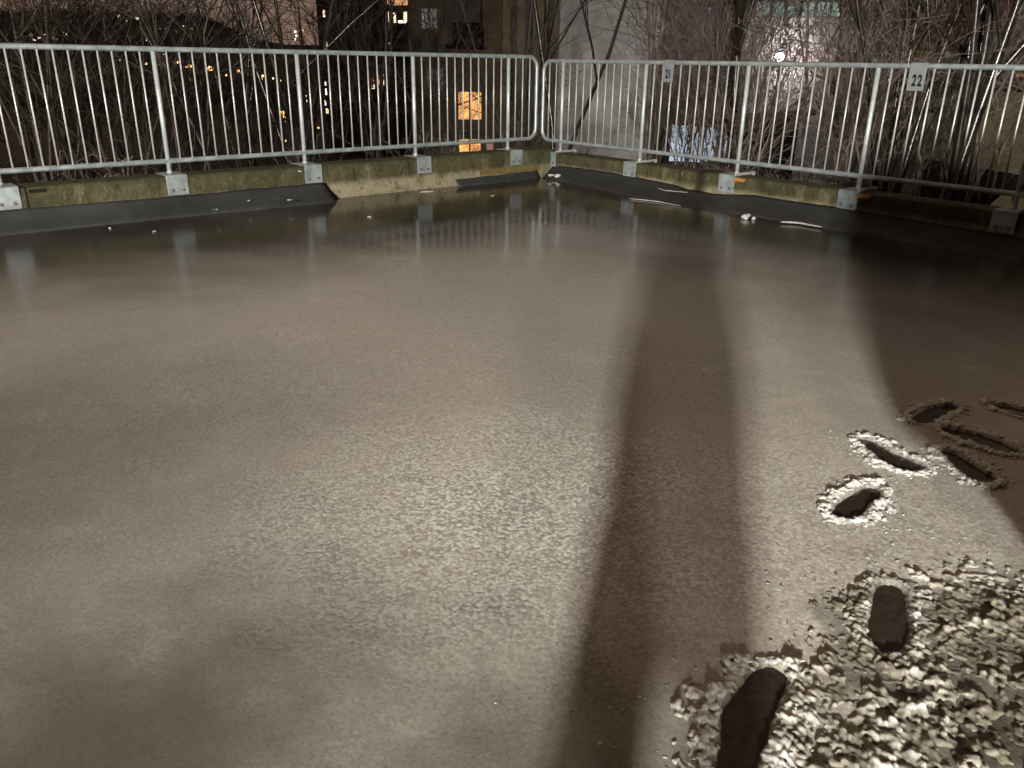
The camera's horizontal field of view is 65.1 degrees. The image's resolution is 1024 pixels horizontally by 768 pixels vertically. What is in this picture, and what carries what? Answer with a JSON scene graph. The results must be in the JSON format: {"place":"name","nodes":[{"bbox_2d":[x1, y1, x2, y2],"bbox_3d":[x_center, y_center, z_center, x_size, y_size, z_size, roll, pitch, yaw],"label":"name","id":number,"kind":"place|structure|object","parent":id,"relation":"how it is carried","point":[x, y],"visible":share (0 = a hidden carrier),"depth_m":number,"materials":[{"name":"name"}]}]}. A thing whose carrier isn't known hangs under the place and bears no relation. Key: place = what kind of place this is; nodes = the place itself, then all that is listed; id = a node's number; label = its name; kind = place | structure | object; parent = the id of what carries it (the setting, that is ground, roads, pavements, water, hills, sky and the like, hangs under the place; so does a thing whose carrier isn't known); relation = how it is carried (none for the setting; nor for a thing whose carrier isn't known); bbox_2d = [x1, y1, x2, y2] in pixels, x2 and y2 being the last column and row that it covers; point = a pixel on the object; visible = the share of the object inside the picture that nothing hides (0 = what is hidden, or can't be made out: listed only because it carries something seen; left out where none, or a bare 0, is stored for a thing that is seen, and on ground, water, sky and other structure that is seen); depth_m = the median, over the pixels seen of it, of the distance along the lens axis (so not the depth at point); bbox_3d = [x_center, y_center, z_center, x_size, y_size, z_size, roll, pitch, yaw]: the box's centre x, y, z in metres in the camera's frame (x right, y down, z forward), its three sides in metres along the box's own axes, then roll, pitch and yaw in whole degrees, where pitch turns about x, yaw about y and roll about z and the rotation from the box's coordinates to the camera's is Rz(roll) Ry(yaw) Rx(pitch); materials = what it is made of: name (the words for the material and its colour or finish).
{"place":"outdoors","nodes":[
{"label":"outdoors","id":0,"kind":"place"},
{"bbox_2d":[0,0,318,44],"label":"sky","id":1,"kind":"structure","parent":0,"point":[308,37],"materials":[{"name":"black"}]},
{"bbox_2d":[0,14,402,183],"bbox_3d":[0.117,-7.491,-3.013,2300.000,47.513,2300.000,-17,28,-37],"label":"terrain","id":2,"kind":"structure","parent":0,"point":[19,157],"depth_m":163.54,"materials":[{"name":"brown plant"}]},
{"bbox_2d":[0,0,82,156],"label":"bare tree","id":3,"kind":"object","parent":2,"relation":"on","point":[45,124],"visible":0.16,"depth_m":61.91,"materials":[{"name":"brown plant"}]},
{"bbox_2d":[0,0,131,151],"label":"bare tree","id":4,"kind":"object","parent":2,"relation":"on","point":[99,122],"visible":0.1,"depth_m":74.70,"materials":[{"name":"brown plant"}]},
{"bbox_2d":[0,1,135,179],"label":"leafless shrub","id":5,"kind":"object","parent":2,"relation":"on","point":[72,128],"visible":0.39,"depth_m":14.73,"materials":[{"name":"brown plant"}]},
{"bbox_2d":[2,0,151,153],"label":"bare tree","id":6,"kind":"object","parent":2,"relation":"on","point":[86,43],"visible":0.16,"depth_m":49.95,"materials":[{"name":"brown plant"}]},
{"bbox_2d":[0,0,165,183],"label":"leafless shrub","id":7,"kind":"object","parent":2,"relation":"on","point":[24,121],"visible":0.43,"depth_m":14.35,"materials":[{"name":"brown plant"}]},
{"bbox_2d":[0,0,194,181],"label":"bare tree","id":8,"kind":"object","parent":2,"relation":"on","point":[50,148],"visible":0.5,"depth_m":12.55,"materials":[{"name":"brown plant"}]},
{"bbox_2d":[15,0,191,169],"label":"bare tree","id":9,"kind":"object","parent":2,"relation":"on","point":[122,152],"visible":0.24,"depth_m":41.06,"materials":[{"name":"brown plant"}]},
{"bbox_2d":[0,0,214,181],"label":"leafless shrub","id":10,"kind":"object","parent":2,"relation":"on","point":[61,130],"visible":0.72,"depth_m":10.32,"materials":[{"name":"brown plant"}]},
{"bbox_2d":[0,2,214,178],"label":"leafless shrub","id":11,"kind":"object","parent":2,"relation":"on","point":[94,172],"visible":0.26,"depth_m":16.47,"materials":[{"name":"brown plant"}]},
{"bbox_2d":[0,0,243,175],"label":"leafless shrub","id":12,"kind":"object","parent":2,"relation":"on","point":[187,150],"visible":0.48,"depth_m":10.95,"materials":[{"name":"brown plant"}]},
{"bbox_2d":[0,0,250,178],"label":"leafless shrub","id":13,"kind":"object","parent":2,"relation":"on","point":[86,171],"visible":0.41,"depth_m":17.10,"materials":[{"name":"brown plant"}]},
{"bbox_2d":[0,0,252,176],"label":"leafless shrub","id":14,"kind":"object","parent":2,"relation":"on","point":[128,136],"visible":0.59,"depth_m":10.48,"materials":[{"name":"brown plant"}]},
{"bbox_2d":[57,0,205,150],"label":"bare tree","id":15,"kind":"object","parent":2,"relation":"on","point":[125,65],"visible":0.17,"depth_m":68.41,"materials":[{"name":"brown plant"}]},
{"bbox_2d":[75,0,213,151],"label":"bare tree","id":16,"kind":"object","parent":2,"relation":"on","point":[152,42],"visible":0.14,"depth_m":84.04,"materials":[{"name":"brown plant"}]},
{"bbox_2d":[0,0,289,176],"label":"leafless shrub","id":17,"kind":"object","parent":2,"relation":"on","point":[148,150],"visible":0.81,"depth_m":9.34,"materials":[{"name":"brown plant"}]},
{"bbox_2d":[0,7,323,116],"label":"leafless wood","id":18,"kind":"object","parent":2,"relation":"on","point":[40,103],"visible":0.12,"depth_m":421.97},
{"bbox_2d":[0,0,336,171],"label":"leafless shrub","id":19,"kind":"object","parent":2,"relation":"on","point":[192,124],"visible":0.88,"depth_m":9.01,"materials":[{"name":"brown plant"}]},
{"bbox_2d":[96,0,249,171],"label":"leafless shrub","id":20,"kind":"object","parent":2,"relation":"on","point":[183,53],"visible":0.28,"depth_m":13.34,"materials":[{"name":"brown plant"}]},
{"bbox_2d":[104,0,262,164],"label":"bare tree","id":21,"kind":"object","parent":2,"relation":"on","point":[178,121],"visible":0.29,"depth_m":44.01,"materials":[{"name":"brown plant"}]},
{"bbox_2d":[93,0,282,150],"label":"bare tree","id":22,"kind":"object","parent":2,"relation":"on","point":[202,54],"visible":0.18,"depth_m":73.67,"materials":[{"name":"brown plant"}]},
{"bbox_2d":[113,0,295,142],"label":"bare tree","id":23,"kind":"object","parent":2,"relation":"on","point":[229,41],"visible":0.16,"depth_m":98.22,"materials":[{"name":"brown plant"}]},
{"bbox_2d":[143,0,303,167],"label":"bare tree","id":24,"kind":"object","parent":2,"relation":"on","point":[246,89],"visible":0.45,"depth_m":16.65,"materials":[{"name":"brown plant"}]},
{"bbox_2d":[140,0,314,170],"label":"leafless shrub","id":25,"kind":"object","parent":2,"relation":"on","point":[247,75],"visible":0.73,"depth_m":11.44,"materials":[{"name":"brown plant"}]},
{"bbox_2d":[223,21,285,165],"bbox_3d":[-12.334,-13.267,37.990,3.457,7.281,3.813,-2,22,-8],"label":"pine tree","id":26,"kind":"object","parent":2,"relation":"on","point":[259,101],"visible":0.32,"depth_m":37.70,"materials":[{"name":"green plant"}]},
{"bbox_2d":[207,13,320,150],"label":"bare tree","id":27,"kind":"object","parent":2,"relation":"on","point":[264,74],"visible":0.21,"depth_m":83.10,"materials":[{"name":"brown plant"}]},
{"bbox_2d":[197,19,348,165],"bbox_3d":[-4.606,-5.405,15.831,2.284,3.377,3.715,2,22,4],"label":"leafless shrub","id":28,"kind":"object","parent":2,"relation":"on","point":[280,149],"visible":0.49,"depth_m":15.65,"materials":[{"name":"brown plant"}]},
{"bbox_2d":[169,0,393,165],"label":"leafless shrub","id":29,"kind":"object","parent":2,"relation":"on","point":[242,121],"visible":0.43,"depth_m":18.95,"materials":[{"name":"brown plant"}]},
{"bbox_2d":[245,2,322,149],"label":"bare tree","id":30,"kind":"object","parent":2,"relation":"on","point":[316,104],"visible":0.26,"depth_m":76.79,"materials":[{"name":"brown plant"}]},
{"bbox_2d":[239,0,391,161],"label":"leafless shrub","id":31,"kind":"object","parent":2,"relation":"on","point":[328,146],"visible":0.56,"depth_m":17.07,"materials":[{"name":"brown plant"}]},
{"bbox_2d":[259,0,395,161],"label":"leafless shrub","id":32,"kind":"object","parent":2,"relation":"on","point":[304,66],"visible":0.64,"depth_m":17.52,"materials":[{"name":"brown plant"}]},
{"bbox_2d":[227,0,435,163],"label":"bare tree","id":33,"kind":"object","parent":2,"relation":"on","point":[280,87],"visible":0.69,"depth_m":15.40,"materials":[{"name":"brown plant"}]},
{"bbox_2d":[316,0,411,154],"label":"apartment tower","id":34,"kind":"structure","parent":2,"relation":"on","point":[402,19],"depth_m":51.36,"materials":[{"name":"brick"}]},
{"bbox_2d":[299,0,441,157],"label":"leafless shrub","id":35,"kind":"object","parent":2,"relation":"on","point":[378,153],"visible":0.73,"depth_m":16.21,"materials":[{"name":"brown plant"}]},
{"bbox_2d":[264,0,478,158],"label":"bare tree","id":36,"kind":"object","parent":2,"relation":"on","point":[389,33],"visible":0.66,"depth_m":18.37,"materials":[{"name":"brown plant"}]},
{"bbox_2d":[313,0,507,153],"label":"leafless shrub","id":37,"kind":"object","parent":2,"relation":"on","point":[452,111],"visible":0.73,"depth_m":15.13,"materials":[{"name":"brown plant"}]},
{"bbox_2d":[257,0,581,157],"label":"leafless shrub","id":38,"kind":"object","parent":2,"relation":"on","point":[411,128],"visible":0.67,"depth_m":19.52,"materials":[{"name":"brown plant"}]},
{"bbox_2d":[374,0,584,147],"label":"bare tree","id":39,"kind":"object","parent":2,"relation":"on","point":[527,29],"visible":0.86,"depth_m":16.45,"materials":[{"name":"brown plant"}]},
{"bbox_2d":[373,0,587,147],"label":"leafless shrub","id":40,"kind":"object","parent":2,"relation":"on","point":[518,114],"visible":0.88,"depth_m":13.87,"materials":[{"name":"brown plant"}]},
{"bbox_2d":[408,0,557,154],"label":"apartment block","id":41,"kind":"structure","parent":2,"relation":"on","point":[505,46],"depth_m":28.68,"materials":[{"name":"brown brick"}]},
{"bbox_2d":[420,6,438,30],"bbox_3d":[-2.897,-12.783,28.053,0.640,0.765,0.080,-1,22,-4],"label":"window","id":42,"kind":"structure","parent":41,"relation":"in","point":[434,14],"depth_m":28.05,"materials":[{"name":"grey glass"}]},
{"bbox_2d":[425,66,444,96],"bbox_3d":[-2.762,-10.864,28.837,0.713,1.033,0.080,-1,22,-4],"label":"window","id":43,"kind":"structure","parent":41,"relation":"in","point":[433,81],"depth_m":28.81,"materials":[{"name":"grey glass"}]},
{"bbox_2d":[457,91,481,120],"bbox_3d":[-1.536,-10.144,29.222,0.915,1.028,0.080,-1,22,-4],"label":"window","id":44,"kind":"structure","parent":41,"relation":"in","point":[475,104],"depth_m":29.25,"materials":[{"name":"orange glass"}]},
{"bbox_2d":[532,0,653,149],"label":"bare tree","id":45,"kind":"object","parent":2,"relation":"on","point":[586,107],"visible":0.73,"depth_m":13.81,"materials":[{"name":"brown plant"}]},
{"bbox_2d":[555,0,660,159],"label":"pale building","id":46,"kind":"structure","parent":2,"relation":"on","point":[601,42],"depth_m":30.09,"materials":[{"name":"grey concrete"}]},
{"bbox_2d":[599,0,689,148],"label":"leafless shrub","id":47,"kind":"object","parent":2,"relation":"on","point":[631,107],"visible":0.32,"depth_m":21.68,"materials":[{"name":"brown plant"}]},
{"bbox_2d":[634,0,693,159],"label":"bare tree","id":48,"kind":"object","parent":2,"relation":"on","point":[662,28],"visible":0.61,"depth_m":16.52,"materials":[{"name":"brown plant"}]},
{"bbox_2d":[583,2,746,161],"bbox_3d":[2.738,-5.252,14.714,2.870,3.346,3.186,-10,24,-25],"label":"leafless shrub","id":49,"kind":"object","parent":2,"relation":"on","point":[655,114],"visible":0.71,"depth_m":14.71,"materials":[{"name":"brown plant"}]},
{"bbox_2d":[616,35,758,165],"bbox_3d":[3.584,-5.611,16.527,2.842,3.313,3.155,-5,23,-15],"label":"leafless shrub","id":50,"kind":"object","parent":2,"relation":"on","point":[679,131],"visible":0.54,"depth_m":16.55,"materials":[{"name":"brown plant"}]},
{"bbox_2d":[622,31,752,168],"bbox_3d":[3.885,-5.953,17.331,2.538,3.487,3.978,7,23,15],"label":"leafless shrub","id":51,"kind":"object","parent":2,"relation":"on","point":[684,117],"visible":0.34,"depth_m":17.14,"materials":[{"name":"brown plant"}]},
{"bbox_2d":[604,0,811,167],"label":"leafless shrub","id":52,"kind":"object","parent":2,"relation":"on","point":[673,116],"visible":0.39,"depth_m":17.29,"materials":[{"name":"brown plant"}]},
{"bbox_2d":[586,0,838,167],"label":"leafless shrub","id":53,"kind":"object","parent":2,"relation":"on","point":[725,57],"visible":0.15,"depth_m":18.35,"materials":[{"name":"brown plant"}]},
{"bbox_2d":[589,0,848,170],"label":"leafless shrub","id":54,"kind":"object","parent":2,"relation":"on","point":[686,59],"visible":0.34,"depth_m":16.39,"materials":[{"name":"brown plant"}]},
{"bbox_2d":[581,1,857,172],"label":"leafless shrub","id":55,"kind":"object","parent":2,"relation":"on","point":[694,88],"visible":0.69,"depth_m":12.39,"materials":[{"name":"brown plant"}]},
{"bbox_2d":[629,0,822,169],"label":"leafless shrub","id":56,"kind":"object","parent":2,"relation":"on","point":[706,150],"visible":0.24,"depth_m":17.24,"materials":[{"name":"brown plant"}]},
{"bbox_2d":[645,105,815,179],"bbox_3d":[6.041,-6.305,22.895,3.809,2.948,3.118,-17,28,-37],"label":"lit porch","id":57,"kind":"object","parent":2,"relation":"on","point":[786,154],"visible":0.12,"depth_m":22.17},
{"bbox_2d":[621,2,844,172],"bbox_3d":[2.908,-3.731,10.097,2.147,3.299,2.546,19,28,38],"label":"leafless shrub","id":58,"kind":"object","parent":2,"relation":"on","point":[761,122],"visible":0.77,"depth_m":10.03,"materials":[{"name":"brown plant"}]},
{"bbox_2d":[725,0,755,171],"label":"bare tree","id":59,"kind":"object","parent":2,"relation":"on","point":[740,34],"visible":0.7,"depth_m":12.37,"materials":[{"name":"brown plant"}]},
{"bbox_2d":[626,0,856,172],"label":"leafless shrub","id":60,"kind":"object","parent":2,"relation":"on","point":[731,57],"visible":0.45,"depth_m":15.10,"materials":[{"name":"brown plant"}]},
{"bbox_2d":[570,0,932,170],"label":"leafless shrub","id":61,"kind":"object","parent":2,"relation":"on","point":[701,34],"visible":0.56,"depth_m":15.12,"materials":[{"name":"brown plant"}]},
{"bbox_2d":[620,0,886,174],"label":"leafless shrub","id":62,"kind":"object","parent":2,"relation":"on","point":[787,52],"visible":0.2,"depth_m":19.38,"materials":[{"name":"brown plant"}]},
{"bbox_2d":[708,116,856,184],"bbox_3d":[2.872,-2.428,9.335,1.463,1.275,1.684,-8,24,-22],"label":"leafless shrub","id":63,"kind":"object","parent":2,"relation":"on","point":[756,160],"visible":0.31,"depth_m":9.32,"materials":[{"name":"brown plant"}]},
{"bbox_2d":[745,136,902,191],"bbox_3d":[3.613,-2.356,9.367,1.824,1.204,1.492,14,25,29],"label":"leafless shrub","id":64,"kind":"object","parent":2,"relation":"on","point":[830,181],"visible":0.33,"depth_m":9.05,"materials":[{"name":"brown plant"}]},
{"bbox_2d":[650,0,1023,187],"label":"long building","id":65,"kind":"structure","parent":2,"relation":"on","point":[809,144],"depth_m":27.42,"materials":[{"name":"brick"}]},
{"bbox_2d":[706,0,1023,198],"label":"leafless shrub","id":66,"kind":"object","parent":2,"relation":"on","point":[946,58],"visible":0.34,"depth_m":13.99,"materials":[{"name":"brown plant"}]},
{"bbox_2d":[725,0,1023,187],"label":"leafless shrub","id":67,"kind":"object","parent":2,"relation":"on","point":[854,79],"visible":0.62,"depth_m":11.12,"materials":[{"name":"brown plant"}]},
{"bbox_2d":[727,0,1021,181],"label":"bare tree","id":68,"kind":"object","parent":2,"relation":"on","point":[806,79],"visible":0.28,"depth_m":14.20,"materials":[{"name":"brown plant"}]},
{"bbox_2d":[761,1,994,186],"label":"leafless shrub","id":69,"kind":"object","parent":2,"relation":"on","point":[956,52],"visible":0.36,"depth_m":13.57,"materials":[{"name":"brown plant"}]},
{"bbox_2d":[751,0,1023,191],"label":"leafless shrub","id":70,"kind":"object","parent":2,"relation":"on","point":[905,114],"visible":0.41,"depth_m":11.28,"materials":[{"name":"brown plant"}]},
{"bbox_2d":[795,0,991,195],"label":"leafless shrub","id":71,"kind":"object","parent":2,"relation":"on","point":[920,172],"visible":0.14,"depth_m":16.27,"materials":[{"name":"brown plant"}]},
{"bbox_2d":[832,0,956,186],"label":"bare tree","id":72,"kind":"object","parent":2,"relation":"on","point":[841,38],"visible":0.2,"depth_m":14.29,"materials":[{"name":"brown plant"}]},
{"bbox_2d":[779,0,1022,186],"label":"leafless shrub","id":73,"kind":"object","parent":2,"relation":"on","point":[855,161],"visible":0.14,"depth_m":18.54,"materials":[{"name":"brown plant"}]},
{"bbox_2d":[783,0,1020,187],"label":"leafless shrub","id":74,"kind":"object","parent":2,"relation":"on","point":[852,117],"visible":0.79,"depth_m":9.31,"materials":[{"name":"brown plant"}]},
{"bbox_2d":[813,0,1010,187],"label":"leafless shrub","id":75,"kind":"object","parent":2,"relation":"on","point":[901,116],"visible":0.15,"depth_m":16.70,"materials":[{"name":"brown plant"}]},
{"bbox_2d":[848,0,987,192],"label":"tree","id":76,"kind":"object","parent":2,"relation":"on","point":[909,158],"visible":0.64,"depth_m":10.38,"materials":[{"name":"brown plant"}]},
{"bbox_2d":[839,27,1004,191],"bbox_3d":[7.208,-4.760,14.816,2.396,3.292,3.756,-4,22,-11],"label":"leafless shrub","id":77,"kind":"object","parent":2,"relation":"on","point":[879,159],"visible":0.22,"depth_m":14.87,"materials":[{"name":"brown plant"}]},
{"bbox_2d":[869,0,1023,204],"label":"leafless shrub","id":78,"kind":"object","parent":2,"relation":"on","point":[978,169],"visible":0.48,"depth_m":11.12,"materials":[{"name":"brown plant"}]},
{"bbox_2d":[887,75,1023,204],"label":"garage","id":79,"kind":"structure","parent":2,"relation":"on","point":[934,192],"depth_m":15.57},
{"bbox_2d":[895,13,1023,202],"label":"leafless shrub","id":80,"kind":"object","parent":2,"relation":"on","point":[948,163],"visible":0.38,"depth_m":12.11,"materials":[{"name":"brown plant"}]},
{"bbox_2d":[915,0,1023,201],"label":"bare tree","id":81,"kind":"object","parent":2,"relation":"on","point":[980,44],"visible":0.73,"depth_m":9.63,"materials":[{"name":"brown plant"}]},
{"bbox_2d":[926,3,1023,181],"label":"leafless shrub","id":82,"kind":"object","parent":2,"relation":"on","point":[1006,152],"visible":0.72,"depth_m":10.05,"materials":[{"name":"brown plant"}]},
{"bbox_2d":[0,177,1023,767],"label":"slush covered deck","id":83,"kind":"structure","parent":0,"point":[412,479],"depth_m":2.94,"materials":[{"name":"grey snow"}]},
{"bbox_2d":[0,183,335,235],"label":"roofing felt","id":84,"kind":"object","parent":83,"relation":"on","point":[34,220],"visible":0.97,"depth_m":7.42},
{"bbox_2d":[1,146,552,210],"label":"kerb wall","id":85,"kind":"structure","parent":83,"relation":"on","point":[355,177],"depth_m":8.56,"materials":[{"name":"concrete"}]},
{"bbox_2d":[0,43,538,210],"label":"railing","id":86,"kind":"object","parent":85,"relation":"attached to","point":[176,181],"visible":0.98,"depth_m":7.99,"materials":[{"name":"metal"}]},
{"bbox_2d":[455,170,539,186],"bbox_3d":[-0.151,-2.558,9.991,1.321,0.110,0.091,-17,28,-37],"label":"roofing felt","id":87,"kind":"object","parent":83,"relation":"on","point":[508,177],"visible":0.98,"depth_m":9.98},
{"bbox_2d":[670,645,833,767],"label":"footprint","id":88,"kind":"object","parent":83,"relation":"on","point":[750,709],"visible":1,"depth_m":1.86,"materials":[{"name":"concrete"}]},
{"bbox_2d":[494,500,1023,767],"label":"slush heap","id":89,"kind":"object","parent":83,"relation":"on","point":[923,737],"visible":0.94,"depth_m":1.93,"materials":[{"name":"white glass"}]},
{"bbox_2d":[543,166,1023,262],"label":"roofing felt","id":90,"kind":"object","parent":83,"relation":"on","point":[940,236],"visible":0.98,"depth_m":7.73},
{"bbox_2d":[551,150,1023,237],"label":"kerb wall","id":91,"kind":"structure","parent":83,"relation":"on","point":[973,216],"depth_m":7.96,"materials":[{"name":"concrete"}]},
{"bbox_2d":[541,59,1023,234],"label":"railing","id":92,"kind":"object","parent":91,"relation":"attached to","point":[1004,219],"visible":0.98,"depth_m":7.98,"materials":[{"name":"metal"}]},
{"bbox_2d":[662,60,674,81],"bbox_3d":[1.770,-3.509,8.988,0.057,0.230,0.148,-17,28,-37],"label":"number plate","id":93,"kind":"object","parent":92,"relation":"attached to","point":[668,69],"visible":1,"depth_m":8.97,"materials":[{"name":"metal"}]},
{"bbox_2d":[906,63,927,90],"bbox_3d":[3.572,-2.700,7.046,0.057,0.230,0.148,-17,28,-37],"label":"number plate","id":94,"kind":"object","parent":92,"relation":"attached to","point":[917,76],"visible":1,"depth_m":7.03,"materials":[{"name":"metal"}]},
{"bbox_2d":[804,477,911,535],"bbox_3d":[1.212,0.405,2.781,0.470,0.037,0.314,-17,28,-37],"label":"footprint","id":95,"kind":"object","parent":83,"relation":"on","point":[850,509],"visible":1,"depth_m":2.77,"materials":[{"name":"concrete"}]},
{"bbox_2d":[842,563,942,663],"bbox_3d":[1.056,0.635,2.206,0.285,0.030,0.500,10,24,22],"label":"footprint","id":96,"kind":"object","parent":83,"relation":"on","point":[886,629],"visible":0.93,"depth_m":2.19,"materials":[{"name":"concrete"}]},
{"bbox_2d":[829,430,956,482],"bbox_3d":[1.461,0.269,3.134,0.291,0.032,0.485,-6,23,-18],"label":"footprint","id":97,"kind":"object","parent":83,"relation":"on","point":[889,461],"visible":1,"depth_m":3.10},
{"bbox_2d":[896,397,973,428],"bbox_3d":[1.838,0.125,3.506,0.437,0.030,0.229,-17,28,-37],"label":"footprint","id":98,"kind":"object","parent":83,"relation":"on","point":[928,416],"visible":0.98,"depth_m":3.51},
{"bbox_2d":[920,443,1014,491],"bbox_3d":[1.732,0.309,3.041,0.243,0.037,0.395,-1,22,-5],"label":"footprint","id":99,"kind":"object","parent":83,"relation":"on","point":[974,473],"visible":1,"depth_m":3.03},
{"bbox_2d":[926,419,1023,460],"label":"footprint","id":100,"kind":"object","parent":83,"relation":"on","point":[984,444],"visible":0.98,"depth_m":3.25},
{"bbox_2d":[981,398,1023,420],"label":"footprint","id":101,"kind":"object","parent":83,"relation":"on","point":[1014,413],"visible":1,"depth_m":3.56,"materials":[{"name":"concrete"}]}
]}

